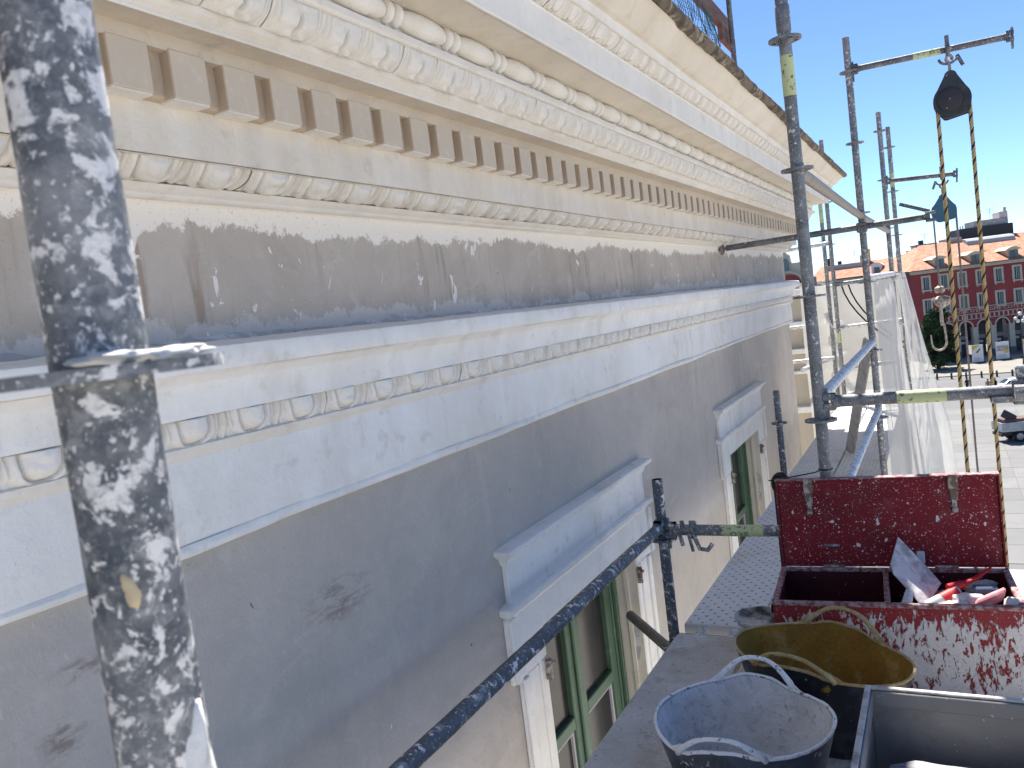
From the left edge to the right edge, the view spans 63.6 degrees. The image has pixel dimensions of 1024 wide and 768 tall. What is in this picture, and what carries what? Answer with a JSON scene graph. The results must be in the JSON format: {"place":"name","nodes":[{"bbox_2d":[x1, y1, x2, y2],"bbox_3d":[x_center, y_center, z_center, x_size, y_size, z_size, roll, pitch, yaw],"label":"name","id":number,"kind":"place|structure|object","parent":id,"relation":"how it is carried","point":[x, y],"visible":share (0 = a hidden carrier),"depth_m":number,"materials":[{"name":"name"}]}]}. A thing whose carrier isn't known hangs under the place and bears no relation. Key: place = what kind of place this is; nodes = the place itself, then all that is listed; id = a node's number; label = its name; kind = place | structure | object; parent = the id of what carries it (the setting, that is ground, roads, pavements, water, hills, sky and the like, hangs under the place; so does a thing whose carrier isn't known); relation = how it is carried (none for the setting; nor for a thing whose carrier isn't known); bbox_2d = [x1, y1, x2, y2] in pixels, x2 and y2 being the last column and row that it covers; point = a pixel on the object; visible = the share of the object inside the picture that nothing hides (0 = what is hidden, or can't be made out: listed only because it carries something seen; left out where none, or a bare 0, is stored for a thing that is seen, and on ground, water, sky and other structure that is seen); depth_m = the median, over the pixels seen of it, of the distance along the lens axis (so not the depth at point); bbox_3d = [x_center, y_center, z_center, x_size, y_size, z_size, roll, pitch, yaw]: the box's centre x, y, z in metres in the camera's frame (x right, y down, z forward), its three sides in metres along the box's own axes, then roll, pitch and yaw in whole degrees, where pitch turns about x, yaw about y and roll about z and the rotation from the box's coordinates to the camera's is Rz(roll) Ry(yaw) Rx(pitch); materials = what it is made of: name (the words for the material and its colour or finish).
{"place":"outdoors","nodes":[
{"label":"outdoors","id":0,"kind":"place"},
{"bbox_2d":[783,252,800,282],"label":"gabled house","id":1,"kind":"structure","parent":0,"point":[792,271],"depth_m":155.47,"materials":[{"name":"stone"}]},
{"bbox_2d":[783,259,788,270],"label":"arched window","id":2,"kind":"structure","parent":1,"relation":"in","point":[786,266],"depth_m":155.62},
{"bbox_2d":[672,0,1023,274],"label":"sky","id":3,"kind":"structure","parent":0,"point":[903,93],"materials":[{"name":"blue"}]},
{"bbox_2d":[862,336,1023,569],"bbox_3d":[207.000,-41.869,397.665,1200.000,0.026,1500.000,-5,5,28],"label":"plaza","id":4,"kind":"structure","parent":0,"point":[1012,458],"depth_m":65.35,"materials":[{"name":"stone"}]},
{"bbox_2d":[0,0,846,767],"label":"plastered building","id":5,"kind":"structure","parent":4,"relation":"on","point":[478,310],"depth_m":2.50,"materials":[{"name":"white paint"}]},
{"bbox_2d":[543,562,629,767],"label":"window","id":6,"kind":"structure","parent":5,"relation":"in","point":[589,692],"depth_m":4.00,"materials":[{"name":"green paint"}]},
{"bbox_2d":[656,0,720,46],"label":"safety net","id":7,"kind":"object","parent":5,"relation":"on","point":[708,16],"visible":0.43,"depth_m":4.08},
{"bbox_2d":[726,0,736,77],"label":"roof post","id":8,"kind":"object","parent":5,"relation":"on","point":[731,30],"depth_m":4.46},
{"bbox_2d":[692,0,728,30],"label":"guard board","id":9,"kind":"object","parent":8,"relation":"attached to","point":[716,13],"visible":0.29,"depth_m":4.42,"materials":[{"name":"brown wood"}]},
{"bbox_2d":[717,24,735,51],"bbox_3d":[1.182,-1.897,4.541,0.027,0.085,0.320,-5,5,28],"label":"guard board","id":10,"kind":"object","parent":8,"relation":"attached to","point":[723,34],"visible":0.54,"depth_m":4.43,"materials":[{"name":"brown wood"}]},
{"bbox_2d":[730,442,753,545],"bbox_3d":[1.874,1.531,6.800,0.077,2.135,1.100,-5,5,28],"label":"window","id":11,"kind":"structure","parent":5,"relation":"in","point":[739,463],"depth_m":7.11,"materials":[{"name":"green paint"}]},
{"bbox_2d":[789,279,831,455],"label":"neighbour wing","id":12,"kind":"structure","parent":4,"relation":"on","point":[803,395],"depth_m":13.43,"materials":[{"name":"paint"}]},
{"bbox_2d":[814,249,917,281],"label":"red wing","id":13,"kind":"structure","parent":4,"relation":"on","point":[849,271],"depth_m":156.00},
{"bbox_2d":[920,308,961,368],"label":"tree","id":14,"kind":"object","parent":4,"relation":"on","point":[930,324],"visible":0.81,"depth_m":121.64,"materials":[{"name":"green plant"}]},
{"bbox_2d":[877,232,1023,357],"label":"arcade building","id":15,"kind":"structure","parent":4,"relation":"on","point":[1008,286],"depth_m":134.41,"materials":[{"name":"stone"}]},
{"bbox_2d":[921,275,931,292],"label":"window","id":16,"kind":"structure","parent":15,"relation":"in","point":[925,284],"depth_m":134.83,"materials":[{"name":"stone"}]},
{"bbox_2d":[922,298,932,314],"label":"window","id":17,"kind":"structure","parent":15,"relation":"in","point":[927,305],"depth_m":135.16,"materials":[{"name":"glass"}]},
{"bbox_2d":[909,237,961,249],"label":"chimneys","id":18,"kind":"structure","parent":15,"relation":"on","point":[953,240],"depth_m":146.35,"materials":[{"name":"stone"}]},
{"bbox_2d":[939,273,949,289],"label":"window","id":19,"kind":"structure","parent":15,"relation":"in","point":[944,282],"depth_m":134.47,"materials":[{"name":"stone"}]},
{"bbox_2d":[943,296,951,312],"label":"window","id":20,"kind":"structure","parent":15,"relation":"in","point":[948,307],"depth_m":134.67,"materials":[{"name":"glass"}]},
{"bbox_2d":[957,271,967,288],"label":"window","id":21,"kind":"structure","parent":15,"relation":"in","point":[965,283],"depth_m":134.07,"materials":[{"name":"glass"}]},
{"bbox_2d":[958,294,970,310],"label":"window","id":22,"kind":"structure","parent":15,"relation":"in","point":[967,305],"depth_m":134.37,"materials":[{"name":"glass"}]},
{"bbox_2d":[975,269,986,286],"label":"window","id":23,"kind":"structure","parent":15,"relation":"in","point":[978,277],"depth_m":133.78,"materials":[{"name":"stone"}]},
{"bbox_2d":[950,207,1014,244],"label":"rooftop terrace","id":24,"kind":"structure","parent":15,"relation":"on","point":[997,227],"depth_m":145.47,"materials":[{"name":"metal"}]},
{"bbox_2d":[976,292,988,308],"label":"window","id":25,"kind":"structure","parent":15,"relation":"in","point":[980,302],"depth_m":134.07,"materials":[{"name":"glass"}]},
{"bbox_2d":[993,266,1004,284],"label":"window","id":26,"kind":"structure","parent":15,"relation":"in","point":[998,271],"depth_m":133.39,"materials":[{"name":"glass"}]},
{"bbox_2d":[995,289,1006,306],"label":"window","id":27,"kind":"structure","parent":15,"relation":"in","point":[999,294],"depth_m":133.68,"materials":[{"name":"glass"}]},
{"bbox_2d":[1011,264,1023,281],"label":"window","id":28,"kind":"structure","parent":15,"relation":"in","point":[1016,273],"depth_m":133.03,"materials":[{"name":"stone"}]},
{"bbox_2d":[1013,287,1023,304],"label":"window","id":29,"kind":"structure","parent":15,"relation":"in","point":[1018,297],"depth_m":133.29,"materials":[{"name":"glass"}]},
{"bbox_2d":[991,420,1023,441],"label":"flatbed truck","id":30,"kind":"object","parent":4,"relation":"on","point":[1015,430],"visible":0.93,"depth_m":68.95,"materials":[{"name":"metal"}]},
{"bbox_2d":[997,415,1023,423],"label":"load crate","id":31,"kind":"object","parent":30,"relation":"on","point":[1017,419],"visible":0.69,"depth_m":69.15,"materials":[{"name":"brown wood"}]},
{"bbox_2d":[1001,410,1016,418],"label":"folded barrier","id":32,"kind":"object","parent":31,"relation":"on","point":[1005,414],"visible":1,"depth_m":69.23,"materials":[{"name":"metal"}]},
{"bbox_2d":[912,373,1014,408],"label":"road","id":33,"kind":"structure","parent":0,"point":[976,380],"depth_m":105.66,"materials":[{"name":"asphalt"}]},
{"bbox_2d":[997,377,1011,384],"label":"parked car","id":34,"kind":"object","parent":33,"relation":"on","point":[1006,381],"visible":0.12,"depth_m":96.18,"materials":[{"name":"paint"}]},
{"bbox_2d":[925,258,1023,339],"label":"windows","id":35,"kind":"structure","parent":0,"point":[1004,329],"depth_m":160.23,"materials":[{"name":"stone"}]},
{"bbox_2d":[933,354,1022,377],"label":"pavement","id":36,"kind":"structure","parent":0,"point":[1004,366],"depth_m":119.83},
{"bbox_2d":[971,344,985,363],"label":"poster stand","id":37,"kind":"object","parent":36,"relation":"on","point":[977,354],"visible":1,"depth_m":124.55,"materials":[{"name":"metal"}]},
{"bbox_2d":[994,341,1011,360],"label":"poster stand","id":38,"kind":"object","parent":36,"relation":"on","point":[1002,350],"visible":1,"depth_m":124.66,"materials":[{"name":"metal"}]},
{"bbox_2d":[1014,312,1023,363],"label":"street lamp","id":39,"kind":"object","parent":36,"relation":"on","point":[1017,319],"visible":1,"depth_m":113.62,"materials":[{"name":"metal"}]},
{"bbox_2d":[1010,570,1023,598],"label":"forecourt","id":40,"kind":"structure","parent":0,"point":[1018,576],"depth_m":39.91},
{"bbox_2d":[0,0,225,767],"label":"scaffold pole","id":41,"kind":"object","parent":40,"relation":"on","point":[103,369],"visible":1,"depth_m":0.46,"materials":[{"name":"metal"}]},
{"bbox_2d":[651,478,678,650],"bbox_3d":[1.552,7.701,4.258,0.124,14.710,0.124,-5,5,28],"label":"guard pole","id":42,"kind":"object","parent":40,"relation":"on","point":[666,565],"visible":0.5,"depth_m":3.69,"materials":[{"name":"metal"}]},
{"bbox_2d":[389,515,665,767],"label":"guard rail","id":43,"kind":"object","parent":42,"relation":"attached to","point":[422,750],"visible":1,"depth_m":2.38,"materials":[{"name":"metal"}]},
{"bbox_2d":[626,611,669,651],"bbox_3d":[0.657,1.197,3.923,0.084,0.088,0.496,-8,5,-17],"label":"wall tie","id":44,"kind":"object","parent":42,"relation":"attached to","point":[648,630],"depth_m":3.94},
{"bbox_2d":[771,390,787,475],"bbox_3d":[2.955,7.318,6.990,0.124,14.690,0.124,-5,5,28],"label":"guard pole","id":45,"kind":"object","parent":40,"relation":"on","point":[779,423],"visible":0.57,"depth_m":6.42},
{"bbox_2d":[685,498,790,635],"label":"scaffold deck","id":46,"kind":"structure","parent":45,"relation":"attached to","point":[748,576],"depth_m":4.22,"materials":[{"name":"metal"}]},
{"bbox_2d":[734,603,774,628],"bbox_3d":[1.068,1.022,3.477,0.248,0.158,0.248,-5,5,28],"label":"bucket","id":47,"kind":"object","parent":46,"relation":"on","point":[748,617],"visible":0.45,"depth_m":3.53,"materials":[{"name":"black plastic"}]},
{"bbox_2d":[788,415,862,477],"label":"scaffold deck","id":48,"kind":"structure","parent":45,"relation":"attached to","point":[838,429],"depth_m":7.24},
{"bbox_2d":[768,0,839,546],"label":"scaffold pole","id":49,"kind":"object","parent":40,"relation":"on","point":[784,39],"visible":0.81,"depth_m":3.25,"materials":[{"name":"metal"}]},
{"bbox_2d":[664,518,779,548],"bbox_3d":[0.990,0.641,3.531,0.677,0.140,0.054,-5,5,28],"label":"cross rail","id":50,"kind":"object","parent":49,"relation":"attached to","point":[675,531],"visible":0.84,"depth_m":3.55,"materials":[{"name":"metal"}]},
{"bbox_2d":[678,520,713,551],"bbox_3d":[0.808,0.664,3.584,0.115,0.149,0.138,-10,5,-31],"label":"hook","id":51,"kind":"object","parent":50,"relation":"hanging from","point":[695,538],"visible":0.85,"depth_m":3.59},
{"bbox_2d":[768,467,832,480],"bbox_3d":[1.178,0.373,3.369,0.254,0.045,0.064,-6,5,16],"label":"cable","id":52,"kind":"object","parent":49,"relation":"attached to","point":[804,474],"visible":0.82,"depth_m":3.35,"materials":[{"name":"black plastic"}]},
{"bbox_2d":[803,163,864,220],"bbox_3d":[1.827,-1.010,4.613,0.059,0.160,3.054,-5,5,28],"label":"guard rail","id":53,"kind":"object","parent":49,"relation":"attached to","point":[812,181],"visible":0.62,"depth_m":4.12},
{"bbox_2d":[823,364,1023,419],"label":"end rail","id":54,"kind":"object","parent":49,"relation":"attached to","point":[1013,392],"visible":0.98,"depth_m":3.11,"materials":[{"name":"metal"}]},
{"bbox_3d":[0.505,1.312,2.159,0.325,0.060,3.160,-5,5,28],"label":"scaffold deck","id":55,"kind":"object","parent":49,"relation":"attached to","visible":0},
{"bbox_2d":[654,655,836,767],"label":"flexible tub","id":56,"kind":"object","parent":55,"relation":"on","point":[742,720],"visible":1,"depth_m":2.54,"materials":[{"name":"plastic"}]},
{"bbox_2d":[772,471,1023,698],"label":"toolbox","id":57,"kind":"object","parent":55,"relation":"on","point":[946,525],"visible":0.88,"depth_m":3.14,"materials":[{"name":"metal"}]},
{"bbox_2d":[890,537,940,602],"bbox_3d":[1.441,0.708,3.010,0.274,0.216,0.160,-11,6,-42],"label":"plaster spatula","id":58,"kind":"object","parent":57,"relation":"in","point":[914,575],"visible":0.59,"depth_m":3.04,"materials":[{"name":"metal"}]},
{"bbox_2d":[933,589,944,595],"bbox_3d":[1.581,0.785,3.035,0.102,0.050,0.069,-5,5,28],"label":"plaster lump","id":59,"kind":"object","parent":57,"relation":"in","point":[938,591],"visible":0.15,"depth_m":3.04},
{"bbox_2d":[921,586,961,602],"bbox_3d":[1.493,0.772,2.908,0.196,0.089,0.049,-8,5,-12],"label":"sealant cartridge","id":60,"kind":"object","parent":57,"relation":"in","point":[944,596],"visible":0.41,"depth_m":2.90,"materials":[{"name":"plastic"}]},
{"bbox_2d":[945,567,991,589],"bbox_3d":[1.644,0.702,2.953,0.200,0.053,0.042,-8,5,-13],"label":"red brush","id":61,"kind":"object","parent":60,"relation":"on","point":[961,584],"visible":0.96,"depth_m":2.94,"materials":[{"name":"plastic"}]},
{"bbox_2d":[944,599,967,603],"bbox_3d":[1.532,0.778,2.853,0.108,0.061,0.090,-7,5,3],"label":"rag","id":62,"kind":"object","parent":57,"relation":"in","point":[959,601],"visible":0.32,"depth_m":2.84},
{"bbox_2d":[952,592,983,603],"bbox_3d":[1.585,0.751,2.864,0.114,0.052,0.074,-5,5,28],"label":"rag","id":63,"kind":"object","parent":57,"relation":"in","point":[970,598],"visible":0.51,"depth_m":2.85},
{"bbox_2d":[963,579,998,593],"bbox_3d":[1.728,0.752,3.034,0.120,0.068,0.071,-6,5,16],"label":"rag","id":64,"kind":"object","parent":57,"relation":"in","point":[968,589],"visible":0.34,"depth_m":3.03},
{"bbox_2d":[972,584,997,594],"bbox_3d":[1.679,0.738,2.929,0.078,0.050,0.050,-5,5,28],"label":"jar","id":65,"kind":"object","parent":57,"relation":"in","point":[982,589],"visible":0.52,"depth_m":2.92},
{"bbox_2d":[975,587,1005,604],"bbox_3d":[1.635,0.739,2.826,0.125,0.075,0.045,-7,5,2],"label":"sponge block","id":66,"kind":"object","parent":57,"relation":"in","point":[995,597],"depth_m":2.81,"materials":[{"name":"pink rubber"}]},
{"bbox_2d":[1004,596,1019,604],"bbox_3d":[1.676,0.743,2.769,0.052,0.068,0.071,-5,5,28],"label":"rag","id":67,"kind":"object","parent":57,"relation":"in","point":[1009,600],"visible":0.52,"depth_m":2.75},
{"bbox_2d":[818,204,839,394],"bbox_3d":[4.783,5.771,10.787,0.124,16.700,0.124,-5,5,28],"label":"scaffold pole","id":68,"kind":"object","parent":40,"relation":"on","point":[826,271],"visible":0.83,"depth_m":10.22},
{"bbox_2d":[801,355,836,371],"bbox_3d":[3.949,-0.291,10.401,0.048,0.048,1.825,-4,6,37],"label":"cross rail","id":69,"kind":"object","parent":68,"relation":"attached to","point":[806,368],"visible":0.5,"depth_m":9.77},
{"bbox_2d":[824,313,841,337],"bbox_3d":[3.961,-0.722,10.197,0.196,0.333,0.062,-3,6,42],"label":"tie rag","id":70,"kind":"object","parent":68,"relation":"attached to","point":[826,315],"visible":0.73,"depth_m":10.20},
{"bbox_2d":[819,140,861,566],"bbox_3d":[4.708,5.591,10.437,0.124,17.130,0.124,-5,5,28],"label":"scaffold pole","id":71,"kind":"object","parent":40,"relation":"on","point":[835,296],"visible":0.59,"depth_m":9.88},
{"bbox_2d":[783,241,829,252],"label":"cross rail","id":72,"kind":"object","parent":71,"relation":"attached to","point":[812,246],"visible":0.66,"depth_m":9.92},
{"bbox_2d":[793,356,834,363],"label":"cross rail","id":73,"kind":"object","parent":71,"relation":"attached to","point":[807,360],"visible":0.34,"depth_m":10.13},
{"bbox_2d":[831,393,868,415],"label":"scaffold deck","id":74,"kind":"structure","parent":71,"relation":"attached to","point":[842,411],"depth_m":9.29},
{"bbox_2d":[799,278,904,474],"bbox_3d":[4.482,0.189,10.586,1.226,3.050,0.363,-4,6,36],"label":"debris net","id":75,"kind":"object","parent":74,"relation":"attached to","point":[852,339],"visible":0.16,"depth_m":10.58,"materials":[{"name":"white"}]},
{"bbox_2d":[834,275,896,285],"bbox_3d":[4.179,-1.226,9.727,0.721,0.068,0.048,-5,5,28],"label":"cross rail","id":76,"kind":"object","parent":71,"relation":"attached to","point":[849,282],"visible":0.34,"depth_m":9.79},
{"bbox_2d":[839,318,903,329],"bbox_3d":[4.243,-0.712,9.768,0.721,0.068,0.048,-5,5,28],"label":"cross rail","id":77,"kind":"object","parent":71,"relation":"attached to","point":[857,325],"visible":0.39,"depth_m":9.82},
{"bbox_2d":[855,359,906,367],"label":"cross rail","id":78,"kind":"object","parent":71,"relation":"attached to","point":[879,364],"visible":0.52,"depth_m":9.78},
{"bbox_2d":[839,37,890,567],"bbox_3d":[3.432,6.035,6.553,0.124,17.180,0.124,-5,5,28],"label":"scaffold pole","id":79,"kind":"object","parent":40,"relation":"on","point":[854,143],"visible":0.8,"depth_m":5.97,"materials":[{"name":"metal"}]},
{"bbox_2d":[791,566,858,566],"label":"scaffold deck","id":80,"kind":"structure","parent":79,"relation":"attached to","point":[820,566],"depth_m":4.38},
{"bbox_2d":[771,472,787,567],"bbox_3d":[1.190,0.728,3.576,0.074,0.701,0.062,-5,5,28],"label":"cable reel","id":81,"kind":"object","parent":80,"relation":"on","point":[777,475],"visible":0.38,"depth_m":3.56,"materials":[{"name":"black plastic"}]},
{"bbox_2d":[719,203,935,254],"bbox_3d":[2.260,-1.141,6.050,1.505,0.186,0.092,-5,5,28],"label":"wall tie","id":82,"kind":"object","parent":79,"relation":"attached to","point":[861,227],"depth_m":5.94,"materials":[{"name":"metal"}]},
{"bbox_2d":[824,335,875,392],"bbox_3d":[1.940,-0.108,4.685,0.059,0.165,3.055,-5,5,28],"label":"guard rail","id":83,"kind":"object","parent":79,"relation":"attached to","point":[835,381],"visible":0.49,"depth_m":4.30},
{"bbox_2d":[844,405,881,476],"bbox_3d":[2.002,0.387,4.724,0.059,0.165,3.055,-5,5,28],"label":"guard rail","id":84,"kind":"object","parent":79,"relation":"attached to","point":[855,463],"visible":0.49,"depth_m":4.76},
{"bbox_2d":[865,215,890,238],"bbox_3d":[3.223,-1.385,7.282,0.054,0.145,2.944,-5,5,28],"label":"guard rail","id":85,"kind":"object","parent":79,"relation":"attached to","point":[887,230],"visible":0.59,"depth_m":7.59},
{"bbox_2d":[851,27,1013,81],"bbox_3d":[2.859,-2.241,5.655,0.995,0.214,0.100,-5,5,28],"label":"outrigger","id":86,"kind":"object","parent":79,"relation":"attached to","point":[947,49],"visible":1,"depth_m":5.60,"materials":[{"name":"metal"}]},
{"bbox_2d":[933,54,971,120],"bbox_3d":[2.984,-2.026,5.612,0.232,0.432,0.107,-5,5,28],"label":"pulley","id":87,"kind":"object","parent":86,"relation":"hanging from","point":[952,98],"visible":1,"depth_m":5.58,"materials":[{"name":"grey metal"}]},
{"bbox_2d":[936,112,977,567],"bbox_3d":[3.364,1.593,5.947,0.042,7.086,0.028,-5,5,28],"label":"hoist rope","id":88,"kind":"object","parent":87,"relation":"hanging from","point":[951,276],"visible":0.48,"depth_m":5.76,"materials":[{"name":"fabric"}]},
{"bbox_2d":[968,100,1009,570],"bbox_3d":[3.532,1.559,5.855,0.042,7.126,0.028,-5,5,28],"label":"hoist rope","id":89,"kind":"object","parent":87,"relation":"hanging from","point":[983,271],"visible":0.61,"depth_m":5.68,"materials":[{"name":"fabric"}]},
{"bbox_2d":[873,112,902,323],"bbox_3d":[4.820,5.679,9.166,0.124,17.130,0.124,-5,5,28],"label":"scaffold pole","id":90,"kind":"object","parent":40,"relation":"on","point":[879,130],"visible":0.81,"depth_m":8.53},
{"bbox_2d":[870,271,895,279],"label":"sheet rail","id":91,"kind":"object","parent":90,"relation":"attached to","point":[881,275],"visible":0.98,"depth_m":7.04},
{"bbox_2d":[873,277,934,567],"bbox_3d":[3.825,1.315,7.411,0.522,4.618,3.050,-5,5,28],"label":"tarpaulin","id":92,"kind":"object","parent":91,"relation":"hanging from","point":[906,452],"visible":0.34,"depth_m":7.07,"materials":[{"name":"white"}]},
{"bbox_2d":[886,167,957,189],"bbox_3d":[4.161,-2.067,8.389,0.660,0.219,0.100,-5,5,28],"label":"outrigger","id":93,"kind":"object","parent":90,"relation":"attached to","point":[921,177],"visible":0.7,"depth_m":8.35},
{"bbox_2d":[931,183,956,221],"bbox_3d":[4.348,-1.834,8.326,0.232,0.392,0.090,-5,5,28],"label":"pulley","id":94,"kind":"object","parent":93,"relation":"hanging from","point":[938,208],"visible":0.66,"depth_m":8.30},
{"bbox_2d":[930,217,950,350],"bbox_3d":[4.350,-1.048,8.438,0.217,1.431,0.096,-5,5,28],"label":"hoist hook","id":95,"kind":"object","parent":94,"relation":"hanging from","point":[941,302],"visible":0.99,"depth_m":8.43,"materials":[{"name":"grey metal"}]},
{"bbox_2d":[955,206,986,567],"bbox_3d":[5.366,5.419,8.846,0.065,14.564,0.022,-5,5,28],"label":"hoist rope","id":96,"kind":"object","parent":94,"relation":"hanging from","point":[966,337],"visible":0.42,"depth_m":8.38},
{"bbox_3d":[3.842,0.374,8.946,0.748,0.048,0.048,-5,5,28],"label":"deck bearer","id":97,"kind":"object","parent":90,"relation":"attached to","visible":0},
{"bbox_2d":[834,414,889,476],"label":"scaffold deck","id":98,"kind":"structure","parent":97,"relation":"on","point":[869,464],"depth_m":6.88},
{"bbox_2d":[845,337,870,452],"bbox_3d":[2.788,0.130,6.643,0.059,1.052,0.910,-6,5,8],"label":"leaning board","id":99,"kind":"object","parent":98,"relation":"on","point":[860,388],"visible":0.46,"depth_m":6.66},
{"bbox_2d":[865,405,885,414],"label":"scaffold deck","id":100,"kind":"structure","parent":97,"relation":"on","point":[870,409],"depth_m":9.14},
{"bbox_2d":[884,126,913,403],"bbox_3d":[5.343,5.539,10.101,0.124,17.130,0.124,-5,5,28],"label":"scaffold pole","id":101,"kind":"object","parent":40,"relation":"on","point":[889,147],"visible":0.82,"depth_m":9.49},
{"bbox_2d":[896,272,972,567],"bbox_3d":[4.911,0.887,9.472,0.512,4.400,1.700,-5,5,28],"label":"debris net","id":102,"kind":"object","parent":101,"relation":"attached to","point":[935,429],"visible":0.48,"depth_m":9.30,"materials":[{"name":"white"}]},
{"bbox_2d":[841,285,930,356],"bbox_3d":[4.579,-0.791,10.139,0.944,1.009,0.020,-5,5,28],"label":"cord pair","id":103,"kind":"object","parent":102,"relation":"hanging from","point":[861,316],"visible":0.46,"depth_m":10.26,"materials":[{"name":"black fabric"}]},
{"bbox_3d":[1.267,1.091,1.903,0.600,0.202,0.170,-5,5,28],"label":"timber block","id":104,"kind":"object","parent":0,"visible":0},
{"bbox_2d":[890,760,963,767],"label":"wooden offcut","id":105,"kind":"object","parent":104,"relation":"on","point":[916,764],"visible":1,"depth_m":2.06,"materials":[{"name":"wood"}]},
{"bbox_3d":[5.054,6.238,11.793,0.124,15.550,0.124,-5,5,28],"label":"scaffold pole","id":106,"kind":"object","parent":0,"visible":0},
{"bbox_2d":[790,325,802,329],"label":"cross rail","id":107,"kind":"object","parent":106,"relation":"attached to","point":[796,327],"visible":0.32,"depth_m":11.35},
{"bbox_3d":[1.083,1.142,3.629,0.713,0.048,0.048,-5,5,28],"label":"deck bearer","id":108,"kind":"object","parent":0,"visible":0},
{"bbox_2d":[583,632,741,767],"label":"scaffold deck","id":109,"kind":"structure","parent":108,"relation":"on","point":[631,739],"depth_m":3.18,"materials":[{"name":"metal"}]},
{"bbox_3d":[1.859,1.085,3.134,1.125,0.048,0.048,-5,5,28],"label":"deck bearer","id":110,"kind":"object","parent":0,"visible":0},
{"bbox_2d":[826,757,851,767],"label":"scaffold deck","id":111,"kind":"structure","parent":110,"relation":"on","point":[837,763],"depth_m":2.58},
{"bbox_2d":[734,606,916,759],"bbox_3d":[1.030,0.984,2.729,0.570,0.363,0.467,-5,5,28],"label":"flexible tub","id":112,"kind":"object","parent":111,"relation":"on","point":[836,666],"visible":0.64,"depth_m":2.79,"materials":[{"name":"plastic"}]},
{"bbox_2d":[851,685,1023,767],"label":"metal crate","id":113,"kind":"object","parent":111,"relation":"on","point":[897,725],"visible":1,"depth_m":2.14,"materials":[{"name":"metal"}]}
]}

